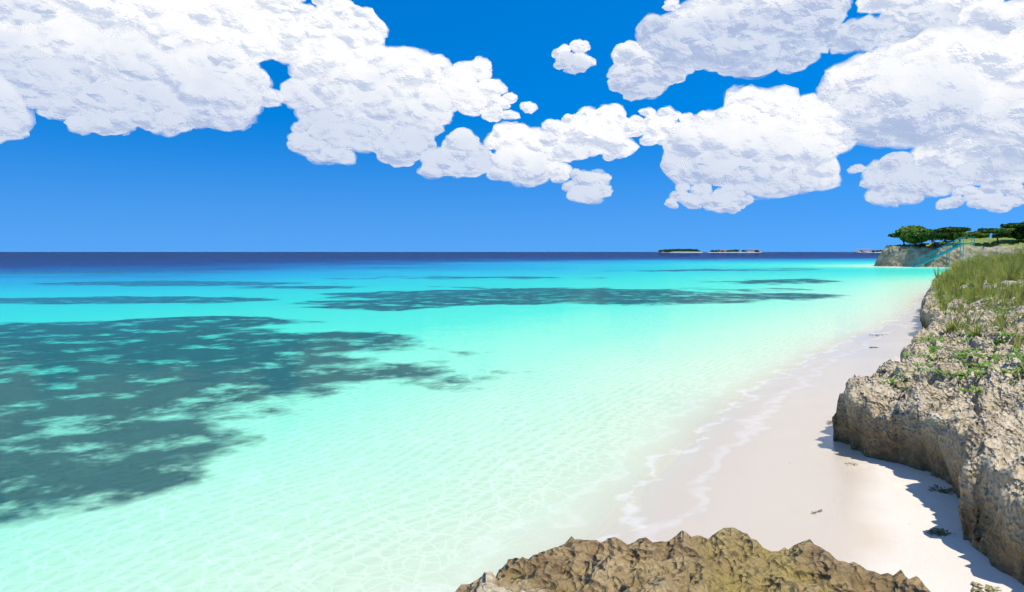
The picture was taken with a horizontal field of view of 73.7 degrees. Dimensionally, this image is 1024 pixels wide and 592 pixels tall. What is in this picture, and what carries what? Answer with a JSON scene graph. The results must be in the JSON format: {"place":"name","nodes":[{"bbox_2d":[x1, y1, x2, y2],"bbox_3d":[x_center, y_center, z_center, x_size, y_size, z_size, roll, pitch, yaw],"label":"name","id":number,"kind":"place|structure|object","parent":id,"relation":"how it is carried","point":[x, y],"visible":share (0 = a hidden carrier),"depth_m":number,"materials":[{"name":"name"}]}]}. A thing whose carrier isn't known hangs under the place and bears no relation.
{"place":"outdoors","nodes":[
{"label":"outdoors","id":0,"kind":"place"},
{"bbox_2d":[0,0,388,136],"bbox_3d":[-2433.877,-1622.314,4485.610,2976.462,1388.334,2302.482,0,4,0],"label":"cloud","id":1,"kind":"structure","parent":0,"point":[168,68],"depth_m":4365.28,"materials":[{"name":"white"}]},
{"bbox_2d":[280,19,536,166],"bbox_3d":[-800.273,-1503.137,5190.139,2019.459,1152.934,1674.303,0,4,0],"label":"cloud","id":2,"kind":"structure","parent":0,"point":[346,90],"depth_m":4947.18,"materials":[{"name":"white"}]},
{"bbox_2d":[0,252,951,591],"bbox_3d":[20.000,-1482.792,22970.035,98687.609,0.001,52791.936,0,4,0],"label":"sea water","id":3,"kind":"structure","parent":0,"point":[312,420],"depth_m":12.38,"materials":[{"name":"teal liquid"}]},
{"bbox_2d":[659,251,702,252],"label":"beach","id":4,"kind":"structure","parent":3,"relation":"in","point":[682,252],"depth_m":2025.55,"materials":[{"name":"white sand"}]},
{"bbox_2d":[658,248,699,251],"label":"island trees","id":5,"kind":"object","parent":4,"relation":"on","point":[673,250],"visible":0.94,"depth_m":2058.35,"materials":[{"name":"green plant"}]},
{"bbox_2d":[0,26,1023,169],"bbox_3d":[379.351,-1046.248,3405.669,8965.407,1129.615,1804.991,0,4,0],"label":"cloud","id":6,"kind":"structure","parent":0,"point":[1002,145],"depth_m":3418.63,"materials":[{"name":"white"}]},
{"bbox_2d":[0,0,1023,251],"label":"sky","id":7,"kind":"structure","parent":0,"point":[198,189],"materials":[{"name":"blue"}]},
{"bbox_2d":[417,103,692,203],"bbox_3d":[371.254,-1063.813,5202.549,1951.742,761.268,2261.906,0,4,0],"label":"cloud","id":8,"kind":"structure","parent":0,"point":[524,155],"depth_m":4774.25,"materials":[{"name":"white"}]},
{"bbox_2d":[552,39,595,73],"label":"cloud","id":9,"kind":"structure","parent":0,"point":[568,61],"depth_m":5483.56,"materials":[{"name":"white"}]},
{"bbox_2d":[707,252,759,252],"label":"island rock","id":10,"kind":"object","parent":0,"point":[733,252],"visible":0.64,"depth_m":2009.95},
{"bbox_2d":[710,249,759,251],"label":"island trees","id":11,"kind":"object","parent":10,"relation":"on","point":[736,250],"visible":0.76,"depth_m":2060.39,"materials":[{"name":"green plant"}]},
{"bbox_2d":[660,85,855,213],"bbox_3d":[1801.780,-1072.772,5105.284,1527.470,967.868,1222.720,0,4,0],"label":"cloud","id":12,"kind":"structure","parent":0,"point":[781,141],"depth_m":4650.74,"materials":[{"name":"white"}]},
{"bbox_2d":[593,266,1023,591],"bbox_3d":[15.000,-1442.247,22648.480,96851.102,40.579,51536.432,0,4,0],"label":"beach sand","id":13,"kind":"structure","parent":0,"point":[767,467],"depth_m":7.02,"materials":[{"name":"white sand"}]},
{"bbox_2d":[455,528,929,591],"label":"foreground rock","id":14,"kind":"object","parent":13,"relation":"on","point":[729,560],"visible":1,"depth_m":3.26,"materials":[{"name":"stone"}]},
{"bbox_2d":[832,271,1023,584],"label":"cliff rock","id":15,"kind":"object","parent":13,"relation":"on","point":[968,447],"visible":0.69,"depth_m":7.48,"materials":[{"name":"stone"}]},
{"bbox_2d":[878,245,1023,393],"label":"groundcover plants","id":16,"kind":"object","parent":15,"relation":"on","point":[993,268],"visible":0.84,"depth_m":20.86,"materials":[{"name":"green plant"}]},
{"bbox_2d":[928,484,951,494],"bbox_3d":[4.280,1.913,6.733,0.337,0.017,0.272,2,4,25],"label":"seaweed","id":17,"kind":"object","parent":13,"relation":"on","point":[946,490],"visible":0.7,"depth_m":6.74,"materials":[{"name":"green plant"}]},
{"bbox_2d":[927,527,955,536],"bbox_3d":[3.600,1.987,5.729,0.218,0.016,0.242,3,5,43],"label":"seaweed","id":18,"kind":"object","parent":13,"relation":"on","point":[940,532],"visible":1,"depth_m":5.75,"materials":[{"name":"green plant"}]},
{"bbox_2d":[971,581,1000,591],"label":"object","id":19,"kind":"object","parent":13,"relation":"on","point":[988,587],"visible":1,"depth_m":4.76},
{"bbox_2d":[607,0,1023,100],"bbox_3d":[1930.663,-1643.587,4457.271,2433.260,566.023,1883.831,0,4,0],"label":"cloud","id":20,"kind":"structure","parent":0,"point":[746,38],"depth_m":3835.66,"materials":[{"name":"white"}]},
{"bbox_2d":[817,26,1023,212],"bbox_3d":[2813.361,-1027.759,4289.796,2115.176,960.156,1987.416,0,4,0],"label":"cloud","id":21,"kind":"structure","parent":0,"point":[929,92],"depth_m":3567.32,"materials":[{"name":"white"}]},
{"bbox_2d":[874,237,1023,266],"bbox_3d":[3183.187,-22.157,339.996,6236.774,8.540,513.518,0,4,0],"label":"headland rock","id":22,"kind":"object","parent":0,"point":[904,254],"visible":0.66,"depth_m":118.66,"materials":[{"name":"grey stone"}]},
{"bbox_2d":[888,233,904,243],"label":"tree","id":23,"kind":"object","parent":22,"relation":"on","point":[894,235],"visible":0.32,"depth_m":124.27,"materials":[{"name":"green plant"}]},
{"bbox_2d":[895,225,932,244],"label":"bush","id":24,"kind":"object","parent":22,"relation":"on","point":[909,234],"visible":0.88,"depth_m":120.53,"materials":[{"name":"green plant"}]},
{"bbox_2d":[918,232,947,246],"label":"tree","id":25,"kind":"object","parent":22,"relation":"on","point":[932,234],"visible":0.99,"depth_m":117.19,"materials":[{"name":"green plant"}]},
{"bbox_2d":[907,237,974,266],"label":"blue stairs","id":26,"kind":"structure","parent":22,"relation":"on","point":[936,256],"depth_m":115.23,"materials":[{"name":"paint"}]},
{"bbox_2d":[938,226,959,240],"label":"bush","id":27,"kind":"object","parent":22,"relation":"on","point":[951,235],"visible":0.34,"depth_m":123.06,"materials":[{"name":"green plant"}]},
{"bbox_2d":[933,229,966,240],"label":"bush","id":28,"kind":"object","parent":22,"relation":"on","point":[963,234],"visible":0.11,"depth_m":129.34,"materials":[{"name":"green plant"}]},
{"bbox_2d":[937,227,971,241],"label":"tree","id":29,"kind":"object","parent":22,"relation":"on","point":[957,230],"visible":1,"depth_m":118.03,"materials":[{"name":"green plant"}]},
{"bbox_2d":[962,230,989,238],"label":"bush","id":30,"kind":"object","parent":22,"relation":"on","point":[975,234],"visible":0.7,"depth_m":130.51,"materials":[{"name":"green plant"}]},
{"bbox_2d":[977,228,1009,242],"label":"tree","id":31,"kind":"object","parent":22,"relation":"on","point":[990,230],"visible":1,"depth_m":116.11,"materials":[{"name":"green plant"}]},
{"bbox_2d":[991,230,1011,237],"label":"bush","id":32,"kind":"object","parent":22,"relation":"on","point":[1006,235],"visible":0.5,"depth_m":135.76,"materials":[{"name":"green plant"}]},
{"bbox_2d":[1000,223,1023,228],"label":"tree","id":33,"kind":"object","parent":22,"relation":"on","point":[1013,225],"visible":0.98,"depth_m":117.66,"materials":[{"name":"green plant"}]},
{"bbox_2d":[1010,227,1023,241],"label":"bush","id":34,"kind":"object","parent":22,"relation":"on","point":[1017,234],"visible":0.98,"depth_m":118.11,"materials":[{"name":"green plant"}]}
]}

